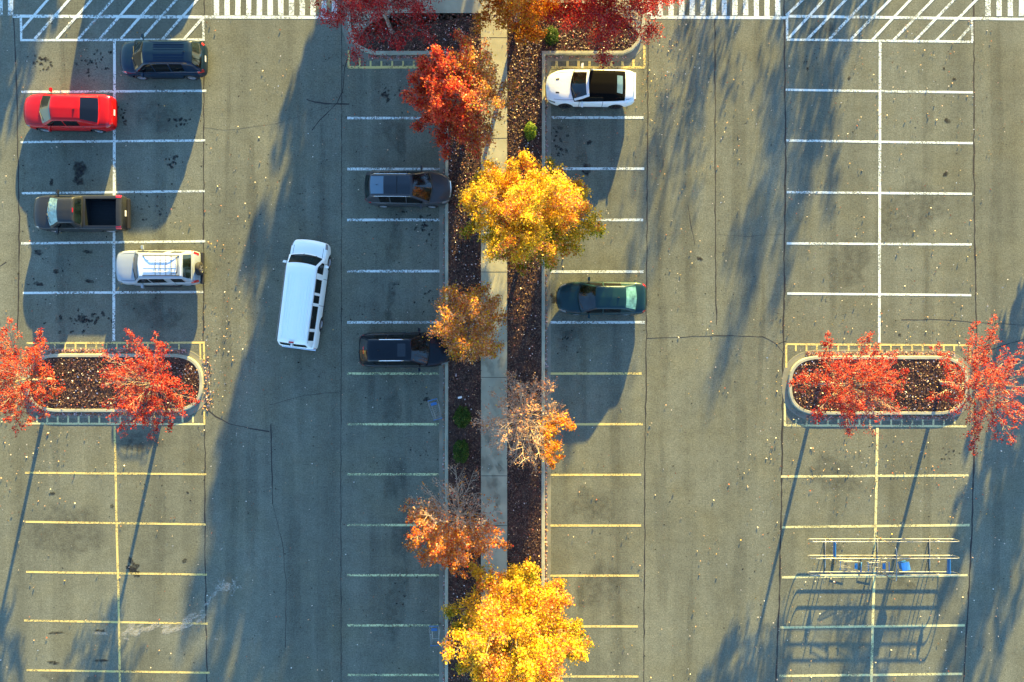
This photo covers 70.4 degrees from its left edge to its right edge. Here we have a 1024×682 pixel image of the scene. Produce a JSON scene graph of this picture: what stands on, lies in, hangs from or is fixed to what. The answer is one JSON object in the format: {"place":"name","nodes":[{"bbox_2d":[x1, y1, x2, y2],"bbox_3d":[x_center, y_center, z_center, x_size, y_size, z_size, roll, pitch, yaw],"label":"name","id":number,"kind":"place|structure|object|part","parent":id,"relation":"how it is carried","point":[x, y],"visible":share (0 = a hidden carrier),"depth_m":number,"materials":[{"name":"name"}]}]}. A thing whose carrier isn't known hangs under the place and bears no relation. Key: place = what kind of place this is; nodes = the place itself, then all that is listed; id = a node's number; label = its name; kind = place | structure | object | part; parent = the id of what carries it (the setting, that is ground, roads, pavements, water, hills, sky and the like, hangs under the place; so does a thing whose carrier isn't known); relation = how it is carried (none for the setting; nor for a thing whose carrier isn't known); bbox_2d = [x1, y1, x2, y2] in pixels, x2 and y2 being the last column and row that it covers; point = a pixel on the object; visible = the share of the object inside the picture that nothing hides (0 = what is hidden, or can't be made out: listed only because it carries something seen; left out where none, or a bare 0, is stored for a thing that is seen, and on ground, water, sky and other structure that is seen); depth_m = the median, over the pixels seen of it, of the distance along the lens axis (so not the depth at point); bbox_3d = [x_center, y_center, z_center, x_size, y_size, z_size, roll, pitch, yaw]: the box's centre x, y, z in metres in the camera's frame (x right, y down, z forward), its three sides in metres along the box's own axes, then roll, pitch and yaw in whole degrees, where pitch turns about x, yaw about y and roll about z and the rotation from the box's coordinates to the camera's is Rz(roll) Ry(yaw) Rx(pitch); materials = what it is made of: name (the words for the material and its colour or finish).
{"place":"outdoors","nodes":[
{"label":"outdoors","id":0,"kind":"place"},
{"bbox_2d":[353,0,480,35],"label":"sidewalk","id":1,"kind":"structure","parent":0,"point":[451,7],"depth_m":39.87,"materials":[{"name":"concrete"}]},
{"bbox_2d":[481,0,506,667],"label":"sidewalk","id":2,"kind":"structure","parent":0,"point":[493,480],"depth_m":39.87,"materials":[{"name":"concrete"}]},
{"bbox_2d":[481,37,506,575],"bbox_3d":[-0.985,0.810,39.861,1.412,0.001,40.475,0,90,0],"label":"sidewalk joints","id":3,"kind":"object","parent":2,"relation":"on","point":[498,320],"visible":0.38,"depth_m":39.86,"materials":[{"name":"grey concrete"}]},
{"bbox_2d":[0,0,1023,681],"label":"asphalt ground","id":4,"kind":"structure","parent":0,"point":[708,614],"depth_m":40.00,"materials":[{"name":"grey asphalt"}]},
{"bbox_2d":[0,317,66,436],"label":"red maple","id":5,"kind":"object","parent":4,"relation":"on","point":[33,360],"visible":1,"depth_m":36.03,"materials":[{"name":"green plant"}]},
{"bbox_2d":[23,87,117,132],"bbox_3d":[-24.026,-12.421,39.245,4.968,1.510,2.344,1,90,0],"label":"sedan","id":6,"kind":"object","parent":4,"relation":"on","point":[97,113],"visible":1,"depth_m":38.93,"materials":[{"name":"red paint"}]},
{"bbox_3d":[-24.494,-11.648,38.830,0.965,0.366,0.162,1,90,0],"label":"side window","id":7,"kind":"part","parent":6,"relation":"part of","materials":[{"name":"black glass"}]},
{"bbox_3d":[-23.585,-11.639,38.827,0.747,0.351,0.151,1,90,0],"label":"side window","id":8,"kind":"part","parent":6,"relation":"part of","materials":[{"name":"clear glass"}]},
{"bbox_3d":[-22.606,-12.396,38.762,0.820,0.363,1.313,1,90,0],"label":"rear window","id":9,"kind":"part","parent":6,"relation":"part of","materials":[{"name":"black glass"}]},
{"bbox_2d":[33,190,130,233],"bbox_3d":[-23.337,-6.920,39.133,5.082,1.734,2.344,0,90,0],"label":"pickup truck","id":10,"kind":"object","parent":4,"relation":"on","point":[58,213],"visible":1,"depth_m":38.93,"materials":[{"name":"metal"}]},
{"bbox_3d":[-23.938,-6.144,38.638,1.066,0.482,0.171,0,90,0],"label":"side window","id":11,"kind":"part","parent":10,"relation":"part of","materials":[{"name":"black glass"}]},
{"bbox_3d":[-23.110,-6.920,38.608,0.157,0.383,1.390,0,90,0],"label":"rear window","id":12,"kind":"part","parent":10,"relation":"part of","materials":[{"name":"black glass"}]},
{"bbox_2d":[31,357,198,408],"bbox_3d":[-21.853,2.309,39.885,9.359,0.001,2.859,0,90,0],"label":"mulch bed","id":13,"kind":"object","parent":4,"relation":"on","point":[65,374],"visible":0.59,"depth_m":39.88,"materials":[{"name":"brown wood"}]},
{"bbox_2d":[27,354,203,411],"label":"island kerb","id":14,"kind":"structure","parent":4,"relation":"on","point":[200,372],"depth_m":39.84,"materials":[{"name":"concrete"}]},
{"bbox_2d":[22,348,209,417],"bbox_3d":[-21.853,2.309,39.994,10.369,0.012,3.869,0,90,0],"label":"gutter pan","id":15,"kind":"object","parent":4,"relation":"on","point":[197,406],"visible":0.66,"depth_m":39.99,"materials":[{"name":"concrete"}]},
{"bbox_2d":[93,328,200,441],"bbox_3d":[-18.573,2.283,36.922,4.758,6.255,5.637,-26,90,0],"label":"red maple","id":16,"kind":"object","parent":4,"relation":"on","point":[129,403],"visible":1,"depth_m":35.86,"materials":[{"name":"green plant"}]},
{"bbox_2d":[116,245,204,287],"bbox_3d":[-19.049,-3.970,39.027,4.685,1.946,2.314,0,90,0],"label":"suv","id":17,"kind":"object","parent":4,"relation":"on","point":[142,268],"visible":1,"depth_m":38.59,"materials":[{"name":"silver metal"}]},
{"bbox_3d":[-19.640,-3.182,38.587,0.740,0.524,0.157,0,90,0],"label":"side window","id":18,"kind":"part","parent":17,"relation":"part of","materials":[{"name":"black glass"}]},
{"bbox_3d":[-18.826,-3.192,38.580,0.796,0.507,0.154,0,90,0],"label":"side window","id":19,"kind":"part","parent":17,"relation":"part of","materials":[{"name":"black glass"}]},
{"bbox_3d":[-17.770,-3.204,38.587,0.614,0.496,0.143,0,90,0],"label":"side window","id":20,"kind":"part","parent":17,"relation":"part of","materials":[{"name":"black glass"}]},
{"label":"rear window","id":21,"kind":"part","parent":17,"relation":"part of","materials":[{"name":"black glass"}]},
{"bbox_2d":[120,34,207,79],"bbox_3d":[-18.918,-15.300,39.141,4.628,1.719,2.314,0,90,0],"label":"suv","id":22,"kind":"object","parent":4,"relation":"on","point":[143,59],"visible":1,"depth_m":38.68,"materials":[{"name":"blue paint"}]},
{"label":"side window","id":23,"kind":"part","parent":22,"relation":"part of","materials":[{"name":"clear glass"}]},
{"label":"side window","id":24,"kind":"part","parent":22,"relation":"part of","materials":[{"name":"black glass"}]},
{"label":"side window","id":25,"kind":"part","parent":22,"relation":"part of","materials":[{"name":"black glass"}]},
{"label":"rear window","id":26,"kind":"part","parent":22,"relation":"part of","materials":[{"name":"grey glass"}]},
{"bbox_2d":[276,239,330,350],"bbox_3d":[-11.211,-2.510,38.952,2.464,2.095,5.932,8,90,0],"label":"passenger van","id":27,"kind":"object","parent":4,"relation":"on","point":[305,280],"visible":1,"depth_m":38.01,"materials":[{"name":"white paint"}]},
{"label":"rear window","id":28,"kind":"part","parent":27,"relation":"part of","materials":[{"name":"black glass"}]},
{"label":"side window","id":29,"kind":"part","parent":27,"relation":"part of","materials":[{"name":"black glass"}]},
{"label":"side window","id":30,"kind":"part","parent":27,"relation":"part of","materials":[{"name":"black glass"}]},
{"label":"side window","id":31,"kind":"part","parent":27,"relation":"part of","materials":[{"name":"black glass"}]},
{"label":"side window","id":32,"kind":"part","parent":27,"relation":"part of","materials":[{"name":"black glass"}]},
{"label":"side window","id":33,"kind":"part","parent":27,"relation":"part of","materials":[{"name":"black glass"}]},
{"bbox_2d":[347,372,438,675],"bbox_3d":[-6.559,11.486,39.992,5.059,0.001,19.516,0,90,0],"label":"painted worn yellow line","id":34,"kind":"object","parent":4,"relation":"on","point":[382,373],"visible":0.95,"depth_m":39.99,"materials":[{"name":"yellow paint"}]},
{"bbox_2d":[347,117,438,323],"bbox_3d":[-6.544,-6.663,39.992,5.088,0.001,11.416,0,90,0],"label":"painted worn white line","id":35,"kind":"object","parent":4,"relation":"on","point":[372,322],"visible":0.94,"depth_m":39.99,"materials":[{"name":"white paint"}]},
{"bbox_2d":[342,1,444,681],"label":"gutter pan","id":36,"kind":"object","parent":4,"relation":"on","point":[441,385],"visible":0.56,"depth_m":39.99,"materials":[{"name":"concrete"}]},
{"bbox_2d":[347,2,447,681],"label":"median kerb","id":37,"kind":"structure","parent":4,"relation":"on","point":[446,298],"depth_m":39.84,"materials":[{"name":"concrete"}]},
{"bbox_2d":[359,328,451,371],"bbox_3d":[-5.784,0.479,39.125,5.006,1.750,2.364,0,90,0],"label":"suv","id":38,"kind":"object","parent":4,"relation":"on","point":[395,349],"visible":0.96,"depth_m":38.62,"materials":[{"name":"black paint"}]},
{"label":"rear window","id":39,"kind":"part","parent":38,"relation":"part of","materials":[{"name":"grey glass"}]},
{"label":"side window","id":40,"kind":"part","parent":38,"relation":"part of","materials":[{"name":"black glass"}]},
{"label":"side window","id":41,"kind":"part","parent":38,"relation":"part of","materials":[{"name":"black glass"}]},
{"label":"side window","id":42,"kind":"part","parent":38,"relation":"part of","materials":[{"name":"black glass"}]},
{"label":"side window","id":43,"kind":"part","parent":38,"relation":"part of","materials":[{"name":"black glass"}]},
{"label":"side window","id":44,"kind":"part","parent":38,"relation":"part of","materials":[{"name":"black glass"}]},
{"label":"side window","id":45,"kind":"part","parent":38,"relation":"part of","materials":[{"name":"black glass"}]},
{"bbox_2d":[364,165,452,208],"bbox_3d":[-5.608,-8.259,39.157,4.720,1.686,2.324,1,90,0],"label":"crossover car","id":46,"kind":"object","parent":4,"relation":"on","point":[407,188],"visible":1,"depth_m":38.69,"materials":[{"name":"grey paint"}]},
{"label":"rear window","id":47,"kind":"part","parent":46,"relation":"part of","materials":[{"name":"black glass"}]},
{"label":"side window","id":48,"kind":"part","parent":46,"relation":"part of","materials":[{"name":"black glass"}]},
{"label":"side window","id":49,"kind":"part","parent":46,"relation":"part of","materials":[{"name":"black glass"}]},
{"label":"side window","id":50,"kind":"part","parent":46,"relation":"part of","materials":[{"name":"black glass"}]},
{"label":"side window","id":51,"kind":"part","parent":46,"relation":"part of","materials":[{"name":"black glass"}]},
{"bbox_2d":[351,15,480,681],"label":"mulch bed","id":52,"kind":"object","parent":4,"relation":"on","point":[478,248],"visible":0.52,"depth_m":39.88,"materials":[{"name":"brown wood"}]},
{"bbox_2d":[305,0,444,68],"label":"red maple","id":53,"kind":"object","parent":52,"relation":"on","point":[361,6],"visible":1,"depth_m":36.26,"materials":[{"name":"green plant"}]},
{"bbox_2d":[398,462,513,579],"bbox_3d":[-3.229,9.409,36.639,5.579,6.823,5.308,-26,90,0],"label":"thin bare maple","id":54,"kind":"object","parent":52,"relation":"on","point":[453,539],"visible":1,"depth_m":36.24,"materials":[{"name":"orange plant"}]},
{"bbox_2d":[399,28,522,161],"bbox_3d":[-2.411,-11.938,35.847,5.874,8.406,6.119,0,90,0],"label":"red and gold maple","id":55,"kind":"object","parent":52,"relation":"on","point":[469,86],"visible":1,"depth_m":34.48,"materials":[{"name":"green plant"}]},
{"bbox_2d":[453,439,468,462],"bbox_3d":[-2.799,6.048,39.478,0.922,0.882,1.330,0,90,0],"label":"shrub","id":56,"kind":"object","parent":52,"relation":"on","point":[463,454],"visible":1,"depth_m":39.35,"materials":[{"name":"green plant"}]},
{"bbox_2d":[452,406,472,427],"bbox_3d":[-2.728,4.155,39.424,1.065,0.994,1.280,36,90,0],"label":"shrub","id":57,"kind":"object","parent":52,"relation":"on","point":[463,418],"visible":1,"depth_m":39.39,"materials":[{"name":"green plant"}]},
{"bbox_2d":[422,281,512,365],"bbox_3d":[-2.191,-0.909,36.874,4.585,6.353,4.384,0,90,0],"label":"rust brown maple","id":58,"kind":"object","parent":52,"relation":"on","point":[472,306],"visible":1,"depth_m":35.98,"materials":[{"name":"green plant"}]},
{"bbox_2d":[429,625,439,645],"bbox_3d":[-4.179,15.860,39.477,0.561,1.038,1.122,-2,90,0],"label":"shopping cart","id":59,"kind":"object","parent":4,"relation":"on","point":[433,629],"visible":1,"depth_m":39.08,"materials":[{"name":"metal"}]},
{"bbox_2d":[428,398,441,419],"bbox_3d":[-4.139,3.686,39.477,0.561,1.038,1.122,-15,90,0],"label":"shopping cart","id":60,"kind":"object","parent":4,"relation":"on","point":[432,404],"visible":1,"depth_m":39.08,"materials":[{"name":"metal"}]},
{"bbox_2d":[36,403,954,681],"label":"painted pale yellow divider","id":61,"kind":"object","parent":4,"relation":"on","point":[784,425],"visible":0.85,"depth_m":39.99,"materials":[{"name":"beige paint"}]},
{"bbox_2d":[24,66,969,677],"bbox_3d":[-0.809,3.077,39.992,52.207,0.001,36.508,0,90,0],"label":"painted yellow stall line","id":62,"kind":"object","parent":4,"relation":"on","point":[552,474],"visible":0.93,"depth_m":39.99,"materials":[{"name":"yellow paint"}]},
{"bbox_2d":[24,422,969,676],"bbox_3d":[-0.838,12.896,39.992,52.148,0.001,16.813,0,90,0],"label":"painted pale yellow line","id":63,"kind":"object","parent":4,"relation":"on","point":[860,526],"visible":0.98,"depth_m":39.99,"materials":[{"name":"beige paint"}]},
{"bbox_2d":[30,3,964,681],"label":"mulch chips","id":64,"kind":"object","parent":4,"relation":"on","point":[454,363],"visible":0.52,"depth_m":39.86,"materials":[{"name":"brown wood bark chips"}]},
{"bbox_2d":[21,0,977,41],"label":"painted white hatching","id":65,"kind":"object","parent":4,"relation":"on","point":[786,14],"visible":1,"depth_m":39.98,"materials":[{"name":"white paint"}]},
{"bbox_2d":[0,0,1022,681],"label":"pavement cracks","id":66,"kind":"object","parent":4,"relation":"on","point":[646,332],"visible":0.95,"depth_m":40.00,"materials":[{"name":"black asphalt"}]},
{"bbox_2d":[0,4,1022,681],"bbox_3d":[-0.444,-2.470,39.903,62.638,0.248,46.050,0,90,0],"label":"fallen leaves","id":67,"kind":"object","parent":4,"relation":"on","point":[634,328],"visible":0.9,"depth_m":39.96,"materials":[{"name":"orange plant"}]},
{"bbox_2d":[0,0,1023,342],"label":"painted white divider","id":68,"kind":"object","parent":4,"relation":"on","point":[312,8],"visible":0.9,"depth_m":39.99,"materials":[{"name":"white paint"}]},
{"bbox_2d":[54,45,970,681],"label":"painted yellow divider","id":69,"kind":"object","parent":4,"relation":"on","point":[204,409],"visible":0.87,"depth_m":39.99,"materials":[{"name":"yellow paint"}]},
{"bbox_2d":[17,23,1010,674],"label":"oil stains","id":70,"kind":"object","parent":4,"relation":"on","point":[81,173],"visible":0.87,"depth_m":39.99,"materials":[{"name":"black"}]},
{"bbox_2d":[13,15,1023,323],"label":"painted white stall line","id":71,"kind":"object","parent":4,"relation":"on","point":[553,167],"visible":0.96,"depth_m":39.99,"materials":[{"name":"white paint"}]},
{"bbox_2d":[472,0,567,46],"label":"orange maple","id":72,"kind":"object","parent":4,"relation":"on","point":[526,14],"visible":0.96,"depth_m":36.38,"materials":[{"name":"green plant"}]},
{"bbox_2d":[507,7,640,681],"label":"mulch bed","id":73,"kind":"object","parent":4,"relation":"on","point":[532,273],"visible":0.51,"depth_m":39.88,"materials":[{"name":"brown wood"}]},
{"bbox_2d":[437,557,595,681],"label":"yellow maple","id":74,"kind":"object","parent":73,"relation":"on","point":[537,651],"visible":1,"depth_m":34.36,"materials":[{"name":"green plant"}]},
{"bbox_2d":[470,370,576,472],"bbox_3d":[0.562,4.216,36.520,5.325,7.059,5.474,0,90,0],"label":"thin bare maple","id":75,"kind":"object","parent":73,"relation":"on","point":[551,445],"visible":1,"depth_m":36.58,"materials":[{"name":"orange plant"}]},
{"bbox_2d":[523,121,536,141],"bbox_3d":[1.021,-11.506,39.464,0.788,0.916,1.156,0,90,0],"label":"shrub","id":76,"kind":"object","parent":73,"relation":"on","point":[530,126],"visible":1,"depth_m":39.45,"materials":[{"name":"green plant"}]},
{"bbox_2d":[455,148,606,276],"bbox_3d":[0.999,-6.363,35.494,7.743,9.111,6.131,0,90,0],"label":"yellow maple","id":77,"kind":"object","parent":73,"relation":"on","point":[546,209],"visible":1,"depth_m":34.24,"materials":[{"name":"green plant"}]},
{"bbox_2d":[544,26,558,45],"bbox_3d":[2.135,-16.707,39.584,0.902,0.674,1.037,0,90,0],"label":"shrub","id":78,"kind":"object","parent":73,"relation":"on","point":[552,35],"visible":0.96,"depth_m":39.54,"materials":[{"name":"green plant"}]},
{"bbox_2d":[545,63,635,108],"bbox_3d":[4.262,-13.741,39.307,4.868,1.386,2.364,1,90,0],"label":"convertible car","id":79,"kind":"object","parent":4,"relation":"on","point":[591,88],"visible":1,"depth_m":38.96,"materials":[{"name":"white paint"}]},
{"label":"side window","id":80,"kind":"part","parent":79,"relation":"part of","materials":[{"name":"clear glass"}]},
{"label":"rear window","id":81,"kind":"part","parent":79,"relation":"part of","materials":[{"name":"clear glass"}]},
{"bbox_2d":[541,0,644,585],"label":"median kerb","id":82,"kind":"structure","parent":4,"relation":"on","point":[624,52],"depth_m":39.84,"materials":[{"name":"concrete"}]},
{"bbox_2d":[545,1,649,673],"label":"gutter pan","id":83,"kind":"object","parent":4,"relation":"on","point":[634,53],"visible":0.57,"depth_m":39.99,"materials":[{"name":"concrete"}]},
{"bbox_2d":[556,277,645,318],"bbox_3d":[4.844,-2.321,39.242,4.849,1.517,2.244,0,90,0],"label":"sedan","id":84,"kind":"object","parent":4,"relation":"on","point":[588,298],"visible":1,"depth_m":38.88,"materials":[{"name":"teal paint"}]},
{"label":"side window","id":85,"kind":"part","parent":84,"relation":"part of","materials":[{"name":"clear glass"}]},
{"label":"side window","id":86,"kind":"part","parent":84,"relation":"part of","materials":[{"name":"black glass"}]},
{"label":"side window","id":87,"kind":"part","parent":84,"relation":"part of","materials":[{"name":"black glass"}]},
{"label":"side window","id":88,"kind":"part","parent":84,"relation":"part of","materials":[{"name":"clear glass"}]},
{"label":"rear window","id":89,"kind":"part","parent":84,"relation":"part of","materials":[{"name":"teal glass"}]},
{"bbox_2d":[539,0,687,68],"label":"red maple","id":90,"kind":"object","parent":4,"relation":"on","point":[603,16],"visible":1,"depth_m":35.53,"materials":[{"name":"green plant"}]},
{"bbox_2d":[833,557,861,571],"bbox_3d":[18.228,12.120,39.477,1.122,1.038,0.561,2,90,0],"label":"shopping cart","id":91,"kind":"object","parent":4,"relation":"on","point":[856,565],"visible":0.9,"depth_m":39.08,"materials":[{"name":"metal"}]},
{"bbox_2d":[786,330,908,437],"bbox_3d":[16.861,2.166,36.977,5.978,6.145,5.494,0,90,0],"label":"red maple","id":92,"kind":"object","parent":4,"relation":"on","point":[845,408],"visible":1,"depth_m":35.86,"materials":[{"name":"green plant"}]},
{"bbox_2d":[860,557,889,571],"bbox_3d":[19.728,12.146,39.477,1.122,1.038,0.561,-1,90,0],"label":"shopping cart","id":93,"kind":"object","parent":4,"relation":"on","point":[875,566],"visible":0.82,"depth_m":39.16,"materials":[{"name":"metal"}]},
{"bbox_2d":[782,350,972,420],"bbox_3d":[20.147,2.441,39.994,10.546,0.012,3.899,0,90,0],"label":"gutter pan","id":94,"kind":"object","parent":4,"relation":"on","point":[790,364],"visible":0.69,"depth_m":39.99,"materials":[{"name":"concrete"}]},
{"bbox_2d":[788,356,967,414],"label":"island kerb","id":95,"kind":"structure","parent":4,"relation":"on","point":[790,376],"depth_m":39.84,"materials":[{"name":"concrete"}]},
{"bbox_2d":[792,359,964,411],"bbox_3d":[20.147,2.441,39.885,9.536,0.001,2.889,0,90,0],"label":"mulch bed","id":96,"kind":"object","parent":4,"relation":"on","point":[905,386],"visible":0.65,"depth_m":39.88,"materials":[{"name":"brown wood"}]},
{"bbox_2d":[36,4,959,680],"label":"leaf litter","id":97,"kind":"object","parent":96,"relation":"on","point":[516,270],"visible":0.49,"depth_m":39.84,"materials":[{"name":"orange plant"}]},
{"bbox_2d":[807,537,959,580],"bbox_3d":[20.118,11.706,38.936,8.142,2.128,1.856,0,90,0],"label":"cart corral","id":98,"kind":"object","parent":4,"relation":"on","point":[948,571],"visible":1,"depth_m":39.20,"materials":[{"name":"metal"}]},
{"bbox_2d":[897,560,910,570],"bbox_3d":[21.206,12.147,39.523,0.440,0.955,0.440,-12,90,0],"label":"blue box","id":99,"kind":"object","parent":4,"relation":"on","point":[904,565],"visible":0.94,"depth_m":39.05,"materials":[{"name":"blue plastic"}]},
{"bbox_2d":[924,314,1023,455],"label":"red maple","id":100,"kind":"object","parent":4,"relation":"on","point":[996,378],"visible":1,"depth_m":35.88,"materials":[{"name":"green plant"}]},
{"bbox_2d":[529,0,640,32],"bbox_3d":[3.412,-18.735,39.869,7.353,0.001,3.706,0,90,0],"label":"tree","id":101,"kind":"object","parent":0,"point":[623,12],"depth_m":39.87,"materials":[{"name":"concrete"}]}
]}

